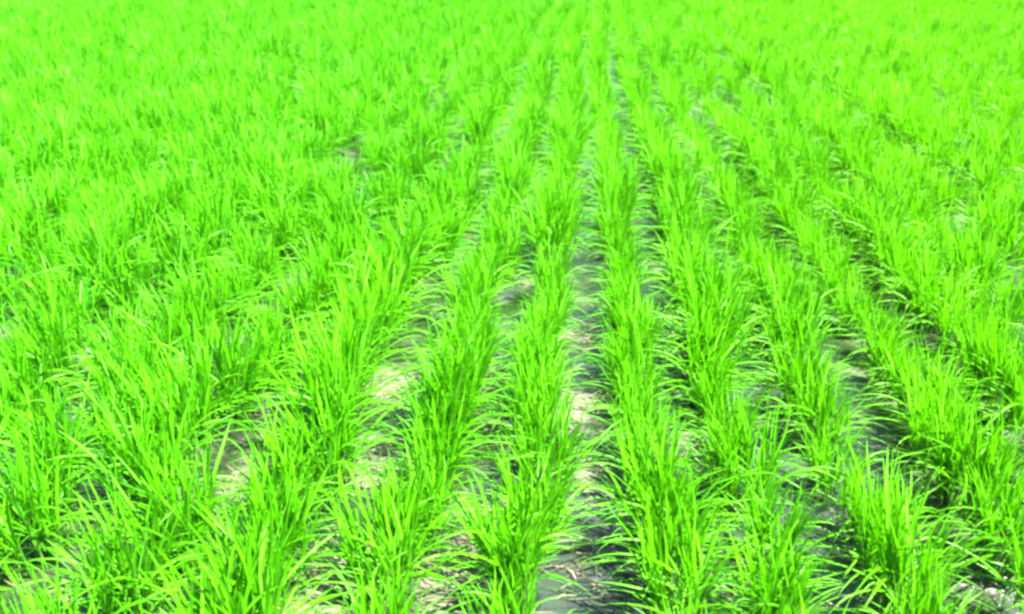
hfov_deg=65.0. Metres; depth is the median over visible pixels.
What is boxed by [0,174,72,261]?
rice clump
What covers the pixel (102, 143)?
rice clump
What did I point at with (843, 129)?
rice clump
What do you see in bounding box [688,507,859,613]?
rice clump
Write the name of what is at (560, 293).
rice clump
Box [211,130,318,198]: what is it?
rice clump
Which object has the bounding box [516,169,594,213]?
rice clump
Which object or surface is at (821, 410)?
rice clump
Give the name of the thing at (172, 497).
rice clump
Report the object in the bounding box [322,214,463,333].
rice clump
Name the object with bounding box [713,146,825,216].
rice clump
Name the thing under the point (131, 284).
rice clump
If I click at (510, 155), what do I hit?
rice clump
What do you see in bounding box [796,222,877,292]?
rice clump
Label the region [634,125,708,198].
rice clump
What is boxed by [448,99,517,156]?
rice clump
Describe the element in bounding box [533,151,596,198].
rice clump
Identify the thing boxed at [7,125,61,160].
rice clump
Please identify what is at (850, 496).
rice clump
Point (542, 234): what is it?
rice clump
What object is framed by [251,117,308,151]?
rice clump
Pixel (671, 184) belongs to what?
rice clump
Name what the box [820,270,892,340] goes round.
rice clump
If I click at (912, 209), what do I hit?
rice clump
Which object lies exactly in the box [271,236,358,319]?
rice clump
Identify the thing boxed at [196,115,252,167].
rice clump
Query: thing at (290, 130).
rice clump
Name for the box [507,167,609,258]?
rice clump
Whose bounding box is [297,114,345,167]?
rice clump
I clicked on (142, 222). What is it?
rice clump
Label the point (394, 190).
rice clump
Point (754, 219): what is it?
rice clump
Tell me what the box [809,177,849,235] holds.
rice clump
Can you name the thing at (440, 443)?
rice clump
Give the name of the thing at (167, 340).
rice clump
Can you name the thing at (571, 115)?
rice clump
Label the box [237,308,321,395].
rice clump
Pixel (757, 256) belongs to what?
rice clump
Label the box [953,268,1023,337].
rice clump
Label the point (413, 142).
rice clump
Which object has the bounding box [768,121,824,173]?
rice clump
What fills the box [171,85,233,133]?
rice clump
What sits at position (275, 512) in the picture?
rice clump
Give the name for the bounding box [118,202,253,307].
rice clump
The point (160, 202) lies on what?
rice clump
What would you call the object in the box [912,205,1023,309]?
rice clump
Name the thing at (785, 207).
rice clump
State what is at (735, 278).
rice clump
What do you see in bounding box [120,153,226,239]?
rice clump
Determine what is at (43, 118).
rice clump
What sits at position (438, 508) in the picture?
rice clump
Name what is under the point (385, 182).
rice clump
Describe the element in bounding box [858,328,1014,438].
rice clump
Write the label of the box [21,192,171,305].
rice clump
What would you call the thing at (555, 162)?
rice clump
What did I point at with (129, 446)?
rice clump
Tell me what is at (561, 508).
rice clump
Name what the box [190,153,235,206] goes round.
rice clump
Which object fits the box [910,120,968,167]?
rice clump
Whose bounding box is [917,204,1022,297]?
rice clump
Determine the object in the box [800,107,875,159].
rice clump
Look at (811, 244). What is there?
rice clump
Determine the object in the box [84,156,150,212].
rice clump
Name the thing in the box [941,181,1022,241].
rice clump
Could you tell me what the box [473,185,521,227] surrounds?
rice clump
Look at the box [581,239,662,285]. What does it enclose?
rice clump
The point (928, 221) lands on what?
rice clump
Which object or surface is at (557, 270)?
rice clump
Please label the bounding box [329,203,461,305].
rice clump
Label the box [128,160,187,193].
rice clump
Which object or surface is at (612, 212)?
rice clump
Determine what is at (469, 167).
rice clump
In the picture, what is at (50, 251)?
rice clump
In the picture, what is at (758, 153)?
rice clump
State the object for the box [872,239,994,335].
rice clump
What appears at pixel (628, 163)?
rice clump
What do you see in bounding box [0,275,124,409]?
rice clump
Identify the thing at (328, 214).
rice clump
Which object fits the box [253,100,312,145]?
rice clump
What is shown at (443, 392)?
rice clump
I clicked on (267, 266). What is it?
rice clump
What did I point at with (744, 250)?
rice clump
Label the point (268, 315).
rice clump
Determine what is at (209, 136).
rice clump
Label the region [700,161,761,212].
rice clump
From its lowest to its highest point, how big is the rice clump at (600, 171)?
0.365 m
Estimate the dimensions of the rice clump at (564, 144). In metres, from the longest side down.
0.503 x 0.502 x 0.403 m
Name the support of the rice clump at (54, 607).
on the ground
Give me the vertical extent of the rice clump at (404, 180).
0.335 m
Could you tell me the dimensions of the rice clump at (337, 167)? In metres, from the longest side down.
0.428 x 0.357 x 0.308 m
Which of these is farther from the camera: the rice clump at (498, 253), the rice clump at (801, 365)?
the rice clump at (498, 253)
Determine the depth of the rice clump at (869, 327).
2.92 m
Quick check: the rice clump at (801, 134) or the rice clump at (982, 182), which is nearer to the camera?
the rice clump at (982, 182)
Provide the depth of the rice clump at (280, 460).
2.05 m
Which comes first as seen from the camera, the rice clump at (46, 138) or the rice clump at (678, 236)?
the rice clump at (678, 236)
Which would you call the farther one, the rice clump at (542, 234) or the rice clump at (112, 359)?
the rice clump at (542, 234)
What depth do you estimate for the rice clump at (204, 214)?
3.79 m
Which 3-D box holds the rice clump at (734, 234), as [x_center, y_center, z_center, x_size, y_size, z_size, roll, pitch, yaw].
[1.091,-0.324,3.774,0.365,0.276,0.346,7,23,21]
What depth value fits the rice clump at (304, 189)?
4.03 m
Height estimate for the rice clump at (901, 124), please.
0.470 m
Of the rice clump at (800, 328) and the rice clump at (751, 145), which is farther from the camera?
the rice clump at (751, 145)
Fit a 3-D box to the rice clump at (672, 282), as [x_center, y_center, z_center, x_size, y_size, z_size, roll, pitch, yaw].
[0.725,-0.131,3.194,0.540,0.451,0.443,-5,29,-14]
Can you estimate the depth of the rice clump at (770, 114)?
5.60 m
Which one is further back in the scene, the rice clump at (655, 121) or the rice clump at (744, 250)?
the rice clump at (655, 121)
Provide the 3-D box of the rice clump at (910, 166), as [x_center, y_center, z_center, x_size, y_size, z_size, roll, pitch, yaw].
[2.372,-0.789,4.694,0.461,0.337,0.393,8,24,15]
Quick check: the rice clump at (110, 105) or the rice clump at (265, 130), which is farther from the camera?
the rice clump at (110, 105)
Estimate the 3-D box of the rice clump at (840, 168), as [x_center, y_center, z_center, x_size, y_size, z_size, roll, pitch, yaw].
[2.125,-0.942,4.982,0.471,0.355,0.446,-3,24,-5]
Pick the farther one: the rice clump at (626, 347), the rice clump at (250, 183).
the rice clump at (250, 183)
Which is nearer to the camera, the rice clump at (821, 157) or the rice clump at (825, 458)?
the rice clump at (825, 458)
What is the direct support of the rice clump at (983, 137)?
on the ground
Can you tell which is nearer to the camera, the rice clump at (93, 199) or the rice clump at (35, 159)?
the rice clump at (93, 199)
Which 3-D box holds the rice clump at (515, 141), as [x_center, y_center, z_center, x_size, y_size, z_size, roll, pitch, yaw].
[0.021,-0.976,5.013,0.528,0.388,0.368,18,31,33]
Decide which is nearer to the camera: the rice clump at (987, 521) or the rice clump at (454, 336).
the rice clump at (987, 521)
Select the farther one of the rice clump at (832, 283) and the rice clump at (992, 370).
the rice clump at (832, 283)
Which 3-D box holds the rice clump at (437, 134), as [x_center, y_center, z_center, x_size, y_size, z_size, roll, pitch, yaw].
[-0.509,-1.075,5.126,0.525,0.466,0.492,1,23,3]
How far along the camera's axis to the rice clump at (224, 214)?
3.61 m
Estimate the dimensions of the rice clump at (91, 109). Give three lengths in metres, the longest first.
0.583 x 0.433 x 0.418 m
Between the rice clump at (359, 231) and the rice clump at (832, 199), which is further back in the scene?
the rice clump at (832, 199)
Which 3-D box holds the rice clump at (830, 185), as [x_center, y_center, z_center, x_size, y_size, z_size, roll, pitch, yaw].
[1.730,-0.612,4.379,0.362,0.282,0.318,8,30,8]
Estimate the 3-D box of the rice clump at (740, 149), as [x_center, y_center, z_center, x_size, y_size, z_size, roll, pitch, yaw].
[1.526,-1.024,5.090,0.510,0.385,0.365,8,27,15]
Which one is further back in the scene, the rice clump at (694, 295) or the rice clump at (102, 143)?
the rice clump at (102, 143)
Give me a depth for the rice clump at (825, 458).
2.26 m
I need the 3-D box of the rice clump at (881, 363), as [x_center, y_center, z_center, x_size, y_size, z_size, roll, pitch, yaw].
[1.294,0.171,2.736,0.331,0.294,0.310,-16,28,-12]
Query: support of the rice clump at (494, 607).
on the ground
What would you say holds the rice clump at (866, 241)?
on the ground
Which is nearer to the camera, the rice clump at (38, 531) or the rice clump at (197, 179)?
the rice clump at (38, 531)
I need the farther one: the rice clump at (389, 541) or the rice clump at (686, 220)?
the rice clump at (686, 220)
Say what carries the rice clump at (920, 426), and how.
on the ground
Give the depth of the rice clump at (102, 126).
5.04 m
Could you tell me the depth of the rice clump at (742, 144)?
4.90 m
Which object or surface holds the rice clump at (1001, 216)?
on the ground
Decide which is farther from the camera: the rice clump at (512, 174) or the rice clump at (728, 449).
the rice clump at (512, 174)
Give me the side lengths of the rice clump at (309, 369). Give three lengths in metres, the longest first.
0.665 x 0.489 x 0.448 m
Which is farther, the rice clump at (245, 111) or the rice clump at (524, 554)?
the rice clump at (245, 111)
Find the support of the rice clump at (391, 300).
on the ground
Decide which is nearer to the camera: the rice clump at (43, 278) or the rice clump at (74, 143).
the rice clump at (43, 278)
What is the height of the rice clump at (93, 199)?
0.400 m
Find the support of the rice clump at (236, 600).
on the ground
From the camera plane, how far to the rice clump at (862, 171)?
4.66 m
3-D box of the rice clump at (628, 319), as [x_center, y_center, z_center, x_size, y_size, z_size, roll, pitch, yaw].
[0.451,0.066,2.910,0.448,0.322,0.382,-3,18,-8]
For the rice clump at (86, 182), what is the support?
on the ground
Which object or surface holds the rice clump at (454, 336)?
on the ground
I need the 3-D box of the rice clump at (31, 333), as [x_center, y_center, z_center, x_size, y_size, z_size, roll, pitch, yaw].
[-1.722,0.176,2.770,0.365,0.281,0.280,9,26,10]
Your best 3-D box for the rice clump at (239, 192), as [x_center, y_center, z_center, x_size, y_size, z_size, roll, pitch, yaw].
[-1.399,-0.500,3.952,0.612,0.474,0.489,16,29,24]
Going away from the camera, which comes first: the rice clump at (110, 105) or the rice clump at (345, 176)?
the rice clump at (345, 176)
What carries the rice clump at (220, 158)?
on the ground
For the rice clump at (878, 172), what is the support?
on the ground
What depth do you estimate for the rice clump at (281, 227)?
3.70 m
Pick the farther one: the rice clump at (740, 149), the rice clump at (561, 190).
the rice clump at (740, 149)
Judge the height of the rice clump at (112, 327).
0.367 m
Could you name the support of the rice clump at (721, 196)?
on the ground
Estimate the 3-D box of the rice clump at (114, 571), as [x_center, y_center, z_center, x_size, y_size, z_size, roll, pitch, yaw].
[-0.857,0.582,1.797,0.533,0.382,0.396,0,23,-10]
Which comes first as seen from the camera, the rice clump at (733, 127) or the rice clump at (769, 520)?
the rice clump at (769, 520)
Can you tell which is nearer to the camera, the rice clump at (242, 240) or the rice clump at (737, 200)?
the rice clump at (242, 240)
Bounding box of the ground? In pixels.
[0,0,1023,613]
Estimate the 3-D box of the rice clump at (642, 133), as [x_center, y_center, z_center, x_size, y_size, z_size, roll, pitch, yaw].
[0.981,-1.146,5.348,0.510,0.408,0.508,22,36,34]
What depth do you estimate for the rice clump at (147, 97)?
5.92 m
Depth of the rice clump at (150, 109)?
5.72 m
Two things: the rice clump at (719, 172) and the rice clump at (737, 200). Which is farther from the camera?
the rice clump at (719, 172)
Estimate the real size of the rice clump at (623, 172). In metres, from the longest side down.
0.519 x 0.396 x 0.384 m
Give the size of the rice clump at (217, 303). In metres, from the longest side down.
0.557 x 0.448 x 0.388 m
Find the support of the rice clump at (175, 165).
on the ground
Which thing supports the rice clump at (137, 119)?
on the ground
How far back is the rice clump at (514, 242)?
3.62 m
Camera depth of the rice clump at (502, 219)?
3.76 m
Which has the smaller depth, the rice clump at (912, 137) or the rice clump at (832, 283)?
the rice clump at (832, 283)
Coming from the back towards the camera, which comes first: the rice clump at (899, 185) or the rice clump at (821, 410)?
the rice clump at (899, 185)
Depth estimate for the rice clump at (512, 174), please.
4.42 m
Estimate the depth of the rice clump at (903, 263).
3.30 m
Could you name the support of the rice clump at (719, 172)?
on the ground
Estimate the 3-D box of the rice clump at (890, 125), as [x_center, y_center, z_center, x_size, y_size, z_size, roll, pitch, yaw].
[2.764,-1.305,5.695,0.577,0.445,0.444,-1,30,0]
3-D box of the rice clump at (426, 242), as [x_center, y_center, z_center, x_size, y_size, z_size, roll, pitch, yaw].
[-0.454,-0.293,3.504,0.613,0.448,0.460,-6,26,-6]
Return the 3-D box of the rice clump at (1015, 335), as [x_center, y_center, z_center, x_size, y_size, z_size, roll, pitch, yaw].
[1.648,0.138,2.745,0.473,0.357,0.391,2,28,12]
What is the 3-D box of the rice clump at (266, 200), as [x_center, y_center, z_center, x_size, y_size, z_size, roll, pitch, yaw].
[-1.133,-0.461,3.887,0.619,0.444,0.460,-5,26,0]
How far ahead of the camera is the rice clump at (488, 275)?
3.28 m
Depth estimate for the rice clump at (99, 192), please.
4.05 m
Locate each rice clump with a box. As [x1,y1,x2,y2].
[0,117,85,183]
[0,137,67,196]
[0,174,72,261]
[0,208,101,301]
[0,254,148,367]
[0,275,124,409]
[0,326,91,450]
[0,357,129,519]
[0,425,123,588]
[0,548,173,613]
[1,249,117,350]
[1,320,50,389]
[3,151,87,241]
[3,466,227,613]
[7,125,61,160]
[10,97,91,138]
[10,108,55,146]
[15,89,65,134]
[21,167,76,212]
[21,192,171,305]
[24,107,99,168]
[26,206,177,315]
[31,184,117,255]
[31,201,98,288]
[35,172,134,231]
[35,351,228,466]
[37,314,196,432]
[39,362,239,525]
[42,131,130,188]
[42,149,124,220]
[48,124,160,186]
[56,419,268,588]
[57,225,194,326]
[58,276,168,382]
[59,280,201,398]
[61,95,122,127]
[61,118,137,170]
[64,99,117,162]
[66,189,169,262]
[73,96,160,157]
[75,174,143,214]
[76,92,142,122]
[79,90,166,142]
[82,310,287,476]
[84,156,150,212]
[87,93,172,147]
[87,164,188,257]
[101,262,250,376]
[104,142,172,189]
[107,127,170,175]
[115,164,166,214]
[118,78,170,129]
[118,112,180,173]
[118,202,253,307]
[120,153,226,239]
[122,495,375,613]
[124,85,179,138]
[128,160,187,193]
[135,95,210,157]
[143,253,274,349]
[144,296,320,433]
[149,131,223,185]
[151,116,205,155]
[151,143,203,186]
[152,152,225,229]
[155,112,229,173]
[159,77,219,118]
[159,180,278,281]
[160,181,258,262]
[161,102,227,140]
[168,163,271,243]
[168,433,373,613]
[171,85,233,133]
[177,131,266,191]
[183,401,368,554]
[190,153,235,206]
[194,246,281,327]
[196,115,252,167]
[199,115,285,175]
[209,215,295,283]
[210,145,299,235]
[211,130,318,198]
[213,88,284,147]
[219,223,304,303]
[224,81,301,137]
[225,351,426,511]
[226,286,307,353]
[227,134,325,203]
[229,301,439,449]
[232,107,310,163]
[232,163,321,250]
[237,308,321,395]
[244,186,341,266]
[244,247,342,340]
[246,133,324,183]
[246,149,351,241]
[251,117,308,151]
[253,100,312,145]
[257,114,308,148]
[264,127,332,183]
[264,299,420,419]
[270,148,358,216]
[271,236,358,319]
[277,238,452,366]
[280,220,362,294]
[282,90,357,149]
[283,264,433,384]
[285,447,495,613]
[286,121,345,176]
[287,188,380,262]
[291,167,407,247]
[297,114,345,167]
[299,87,364,149]
[301,155,365,210]
[305,543,483,613]
[307,152,363,197]
[316,201,381,283]
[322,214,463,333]
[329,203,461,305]
[329,429,496,561]
[340,185,474,291]
[344,128,419,185]
[347,163,427,230]
[348,162,424,237]
[355,376,513,520]
[360,304,528,445]
[363,341,531,464]
[364,135,445,203]
[364,157,418,207]
[368,113,450,175]
[385,96,464,146]
[386,187,489,277]
[396,447,609,613]
[397,162,481,229]
[397,289,526,396]
[402,101,469,172]
[411,155,478,205]
[413,249,516,332]
[425,133,498,203]
[425,287,528,358]
[432,235,520,310]
[433,142,486,180]
[436,154,504,230]
[437,229,531,298]
[443,93,508,147]
[446,83,515,129]
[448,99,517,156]
[448,427,612,585]
[449,564,589,613]
[452,199,550,284]
[459,366,629,502]
[461,189,529,238]
[464,196,539,267]
[466,334,594,457]
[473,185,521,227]
[476,127,555,193]
[477,144,546,210]
[479,167,533,219]
[482,137,547,187]
[483,120,549,164]
[487,315,592,402]
[490,295,578,367]
[497,89,553,149]
[498,193,605,270]
[499,282,588,354]
[504,239,599,298]
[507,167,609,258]
[509,268,596,331]
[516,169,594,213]
[517,169,604,243]
[526,97,615,156]
[530,101,605,158]
[532,165,594,209]
[533,144,588,182]
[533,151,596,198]
[534,125,594,178]
[535,109,612,174]
[559,408,777,564]
[570,331,698,422]
[571,155,664,220]
[574,298,685,400]
[575,146,645,200]
[576,264,675,343]
[578,370,704,472]
[579,151,656,210]
[579,201,651,261]
[579,471,779,613]
[580,254,663,314]
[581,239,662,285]
[582,184,658,236]
[586,223,658,272]
[589,278,688,369]
[591,147,645,188]
[594,394,726,503]
[617,100,690,158]
[622,110,688,164]
[627,116,690,161]
[629,167,727,230]
[631,188,698,253]
[632,134,698,190]
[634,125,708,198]
[634,162,715,216]
[634,212,765,322]
[635,130,689,178]
[637,139,719,201]
[638,181,748,257]
[639,222,735,299]
[639,287,792,404]
[642,213,731,278]
[642,254,791,375]
[648,232,788,331]
[651,383,840,547]
[664,341,763,433]
[669,376,783,462]
[686,459,857,589]
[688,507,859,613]
[694,160,772,227]
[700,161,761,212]
[702,156,748,202]
[707,181,777,231]
[708,102,765,158]
[708,211,778,266]
[711,234,833,323]
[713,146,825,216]
[714,191,780,243]
[715,119,788,168]
[717,102,775,163]
[717,228,785,281]
[718,112,796,177]
[722,122,822,181]
[723,232,807,302]
[730,127,813,205]
[730,266,849,380]
[739,321,873,420]
[740,257,865,347]
[749,86,809,141]
[750,351,895,454]
[752,163,823,224]
[759,178,845,246]
[767,99,820,152]
[767,403,896,510]
[768,117,819,153]
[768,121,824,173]
[771,202,844,261]
[772,205,865,279]
[784,121,846,186]
[788,132,849,192]
[793,437,1019,613]
[796,152,849,201]
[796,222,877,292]
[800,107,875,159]
[804,250,880,314]
[805,175,907,247]
[808,172,848,218]
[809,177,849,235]
[809,457,936,551]
[817,169,933,262]
[820,111,883,169]
[820,123,896,190]
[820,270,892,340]
[828,181,939,277]
[829,128,891,180]
[831,296,929,361]
[836,144,918,195]
[840,312,940,396]
[841,543,985,613]
[842,148,927,204]
[842,204,948,298]
[849,83,930,140]
[852,344,1021,487]
[854,235,968,317]
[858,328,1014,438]
[866,159,928,210]
[868,90,937,150]
[868,92,943,150]
[869,155,955,225]
[871,374,1023,522]
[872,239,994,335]
[888,113,953,163]
[888,175,966,235]
[891,145,959,185]
[893,268,1021,359]
[901,193,970,253]
[905,156,969,202]
[906,132,972,179]
[909,213,967,274]
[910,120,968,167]
[911,445,1023,591]
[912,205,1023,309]
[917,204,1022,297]
[918,167,985,223]
[925,135,1008,191]
[927,297,1023,398]
[930,300,1023,428]
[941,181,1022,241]
[944,185,1023,260]
[945,139,1022,202]
[953,113,1023,176]
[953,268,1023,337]
[955,156,1020,207]
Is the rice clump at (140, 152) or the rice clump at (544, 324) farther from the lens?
the rice clump at (140, 152)
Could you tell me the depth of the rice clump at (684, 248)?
3.40 m
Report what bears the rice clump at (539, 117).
on the ground
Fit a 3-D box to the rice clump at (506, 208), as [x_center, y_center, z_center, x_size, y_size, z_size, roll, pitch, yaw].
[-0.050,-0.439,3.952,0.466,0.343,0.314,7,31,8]
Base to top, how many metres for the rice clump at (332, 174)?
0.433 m
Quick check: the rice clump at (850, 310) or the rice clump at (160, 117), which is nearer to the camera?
the rice clump at (850, 310)
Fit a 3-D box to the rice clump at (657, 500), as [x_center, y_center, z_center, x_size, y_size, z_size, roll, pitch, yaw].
[0.376,0.455,2.028,0.593,0.436,0.400,-1,25,12]
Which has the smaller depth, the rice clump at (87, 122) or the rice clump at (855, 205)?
the rice clump at (855, 205)
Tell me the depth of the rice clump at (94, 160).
4.47 m
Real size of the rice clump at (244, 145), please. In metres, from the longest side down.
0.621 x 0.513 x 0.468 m
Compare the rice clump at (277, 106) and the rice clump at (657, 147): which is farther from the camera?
the rice clump at (277, 106)
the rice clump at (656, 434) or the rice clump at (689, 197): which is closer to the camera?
the rice clump at (656, 434)
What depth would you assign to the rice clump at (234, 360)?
2.55 m
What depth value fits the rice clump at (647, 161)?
4.83 m
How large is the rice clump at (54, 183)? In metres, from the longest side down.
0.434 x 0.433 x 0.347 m
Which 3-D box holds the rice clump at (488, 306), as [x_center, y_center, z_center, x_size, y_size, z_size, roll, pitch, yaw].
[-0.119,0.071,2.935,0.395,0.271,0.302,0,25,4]
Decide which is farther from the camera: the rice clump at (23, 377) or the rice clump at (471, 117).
the rice clump at (471, 117)
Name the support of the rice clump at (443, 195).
on the ground
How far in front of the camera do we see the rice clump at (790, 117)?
5.37 m
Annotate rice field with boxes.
[0,0,1023,613]
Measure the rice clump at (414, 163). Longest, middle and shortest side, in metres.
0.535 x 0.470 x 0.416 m
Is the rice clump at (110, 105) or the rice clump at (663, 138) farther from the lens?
the rice clump at (110, 105)
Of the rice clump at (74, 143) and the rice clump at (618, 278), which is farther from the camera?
the rice clump at (74, 143)
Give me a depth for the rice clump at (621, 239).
3.60 m
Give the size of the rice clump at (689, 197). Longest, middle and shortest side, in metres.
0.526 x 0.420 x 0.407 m
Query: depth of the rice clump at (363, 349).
2.59 m
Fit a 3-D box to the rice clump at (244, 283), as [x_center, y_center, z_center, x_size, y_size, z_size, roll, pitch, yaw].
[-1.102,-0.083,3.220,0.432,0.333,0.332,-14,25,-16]
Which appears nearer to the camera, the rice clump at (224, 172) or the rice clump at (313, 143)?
the rice clump at (224, 172)
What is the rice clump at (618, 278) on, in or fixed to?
on the ground
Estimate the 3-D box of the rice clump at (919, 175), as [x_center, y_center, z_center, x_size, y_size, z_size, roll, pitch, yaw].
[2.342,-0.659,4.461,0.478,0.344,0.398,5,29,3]
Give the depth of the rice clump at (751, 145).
4.71 m
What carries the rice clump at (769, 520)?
on the ground
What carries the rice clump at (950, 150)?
on the ground
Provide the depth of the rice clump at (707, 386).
2.54 m
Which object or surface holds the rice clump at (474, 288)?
on the ground
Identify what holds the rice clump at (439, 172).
on the ground
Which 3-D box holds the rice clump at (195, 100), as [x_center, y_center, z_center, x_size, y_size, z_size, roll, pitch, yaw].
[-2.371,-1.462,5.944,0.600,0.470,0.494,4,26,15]
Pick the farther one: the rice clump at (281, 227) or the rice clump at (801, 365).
the rice clump at (281, 227)
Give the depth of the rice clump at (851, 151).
4.80 m
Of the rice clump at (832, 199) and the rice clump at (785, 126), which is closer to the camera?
the rice clump at (832, 199)
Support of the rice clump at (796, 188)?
on the ground
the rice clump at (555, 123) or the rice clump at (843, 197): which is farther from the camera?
the rice clump at (555, 123)
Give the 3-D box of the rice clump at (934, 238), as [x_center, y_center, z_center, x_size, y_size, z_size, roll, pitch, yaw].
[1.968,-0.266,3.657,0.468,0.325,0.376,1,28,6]
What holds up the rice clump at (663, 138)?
on the ground
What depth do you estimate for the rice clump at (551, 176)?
4.41 m
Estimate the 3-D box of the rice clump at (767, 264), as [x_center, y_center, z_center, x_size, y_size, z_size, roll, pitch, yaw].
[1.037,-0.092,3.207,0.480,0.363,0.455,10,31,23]
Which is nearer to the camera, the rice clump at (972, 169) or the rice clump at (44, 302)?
the rice clump at (44, 302)
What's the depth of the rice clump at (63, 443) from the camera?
2.20 m
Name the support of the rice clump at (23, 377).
on the ground
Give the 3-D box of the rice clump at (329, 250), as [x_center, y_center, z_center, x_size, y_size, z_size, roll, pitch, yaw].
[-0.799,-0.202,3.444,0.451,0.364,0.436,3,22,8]
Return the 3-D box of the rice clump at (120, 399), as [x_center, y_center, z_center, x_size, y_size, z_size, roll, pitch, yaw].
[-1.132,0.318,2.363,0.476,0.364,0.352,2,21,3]
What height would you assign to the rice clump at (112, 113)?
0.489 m
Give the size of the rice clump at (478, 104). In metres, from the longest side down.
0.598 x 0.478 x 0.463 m
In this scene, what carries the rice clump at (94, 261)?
on the ground
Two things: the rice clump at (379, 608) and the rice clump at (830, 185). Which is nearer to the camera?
the rice clump at (379, 608)
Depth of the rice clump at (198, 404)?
2.36 m
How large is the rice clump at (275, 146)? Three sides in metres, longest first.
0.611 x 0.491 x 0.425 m
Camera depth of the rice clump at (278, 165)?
4.31 m
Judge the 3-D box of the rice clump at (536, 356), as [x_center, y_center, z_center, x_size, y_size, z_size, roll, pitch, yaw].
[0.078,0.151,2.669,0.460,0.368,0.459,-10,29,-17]
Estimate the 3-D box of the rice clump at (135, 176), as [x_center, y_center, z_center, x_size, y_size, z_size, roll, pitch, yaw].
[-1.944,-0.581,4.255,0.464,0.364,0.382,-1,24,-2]
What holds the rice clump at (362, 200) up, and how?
on the ground
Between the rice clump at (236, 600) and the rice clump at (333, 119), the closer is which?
the rice clump at (236, 600)
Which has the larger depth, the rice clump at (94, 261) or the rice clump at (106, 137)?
the rice clump at (106, 137)
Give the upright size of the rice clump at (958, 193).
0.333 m
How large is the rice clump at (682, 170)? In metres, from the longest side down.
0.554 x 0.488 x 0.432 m
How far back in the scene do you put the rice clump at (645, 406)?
2.41 m
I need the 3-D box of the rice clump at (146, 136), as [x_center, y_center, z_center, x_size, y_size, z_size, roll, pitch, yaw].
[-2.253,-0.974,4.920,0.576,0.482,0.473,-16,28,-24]
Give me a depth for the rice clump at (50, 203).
3.98 m
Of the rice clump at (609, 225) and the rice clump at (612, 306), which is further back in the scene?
the rice clump at (609, 225)
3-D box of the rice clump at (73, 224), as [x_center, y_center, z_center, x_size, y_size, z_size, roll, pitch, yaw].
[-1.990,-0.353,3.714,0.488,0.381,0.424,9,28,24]
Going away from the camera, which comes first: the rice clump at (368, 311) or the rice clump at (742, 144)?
the rice clump at (368, 311)
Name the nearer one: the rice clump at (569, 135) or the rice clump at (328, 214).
the rice clump at (328, 214)
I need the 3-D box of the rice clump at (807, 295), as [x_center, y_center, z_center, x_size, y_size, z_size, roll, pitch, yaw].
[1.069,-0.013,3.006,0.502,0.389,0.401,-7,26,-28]
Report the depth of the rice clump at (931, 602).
1.70 m
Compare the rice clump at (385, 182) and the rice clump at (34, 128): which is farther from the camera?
the rice clump at (34, 128)
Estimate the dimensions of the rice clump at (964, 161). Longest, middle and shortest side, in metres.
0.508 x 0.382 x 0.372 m
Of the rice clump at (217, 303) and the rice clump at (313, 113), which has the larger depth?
the rice clump at (313, 113)
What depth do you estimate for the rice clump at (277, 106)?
5.78 m
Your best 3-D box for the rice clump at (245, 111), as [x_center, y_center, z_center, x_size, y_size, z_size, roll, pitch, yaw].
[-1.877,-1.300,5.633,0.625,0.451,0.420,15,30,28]
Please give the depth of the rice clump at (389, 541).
1.87 m
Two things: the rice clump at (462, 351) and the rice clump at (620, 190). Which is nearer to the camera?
the rice clump at (462, 351)
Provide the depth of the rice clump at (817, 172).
4.58 m
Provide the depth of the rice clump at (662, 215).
3.92 m
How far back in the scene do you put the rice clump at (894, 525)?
1.84 m
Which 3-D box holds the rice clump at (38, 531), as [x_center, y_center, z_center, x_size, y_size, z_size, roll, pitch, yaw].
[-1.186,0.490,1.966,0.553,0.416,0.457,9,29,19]
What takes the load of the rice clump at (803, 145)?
on the ground
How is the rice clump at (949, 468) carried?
on the ground
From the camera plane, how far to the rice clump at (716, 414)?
2.41 m
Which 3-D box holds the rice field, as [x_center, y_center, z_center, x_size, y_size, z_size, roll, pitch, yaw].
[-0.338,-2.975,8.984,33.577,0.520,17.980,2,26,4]
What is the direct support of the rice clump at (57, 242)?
on the ground
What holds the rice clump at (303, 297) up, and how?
on the ground
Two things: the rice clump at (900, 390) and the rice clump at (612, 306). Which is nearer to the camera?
the rice clump at (900, 390)
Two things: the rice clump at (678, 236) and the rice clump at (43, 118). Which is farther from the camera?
the rice clump at (43, 118)
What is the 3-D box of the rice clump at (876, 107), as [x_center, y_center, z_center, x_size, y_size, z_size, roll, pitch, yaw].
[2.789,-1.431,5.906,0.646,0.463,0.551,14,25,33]
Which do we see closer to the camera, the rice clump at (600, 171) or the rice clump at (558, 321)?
the rice clump at (558, 321)
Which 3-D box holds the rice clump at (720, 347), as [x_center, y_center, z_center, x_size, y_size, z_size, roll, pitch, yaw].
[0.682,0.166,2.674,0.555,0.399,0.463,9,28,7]
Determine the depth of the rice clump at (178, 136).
5.20 m
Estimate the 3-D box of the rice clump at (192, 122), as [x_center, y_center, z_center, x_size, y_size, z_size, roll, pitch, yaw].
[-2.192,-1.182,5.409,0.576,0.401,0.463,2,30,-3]
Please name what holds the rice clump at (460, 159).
on the ground
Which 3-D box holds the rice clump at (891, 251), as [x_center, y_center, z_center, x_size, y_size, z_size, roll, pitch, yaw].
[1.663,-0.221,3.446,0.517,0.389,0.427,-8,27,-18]
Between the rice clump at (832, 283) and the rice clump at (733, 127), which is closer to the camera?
the rice clump at (832, 283)

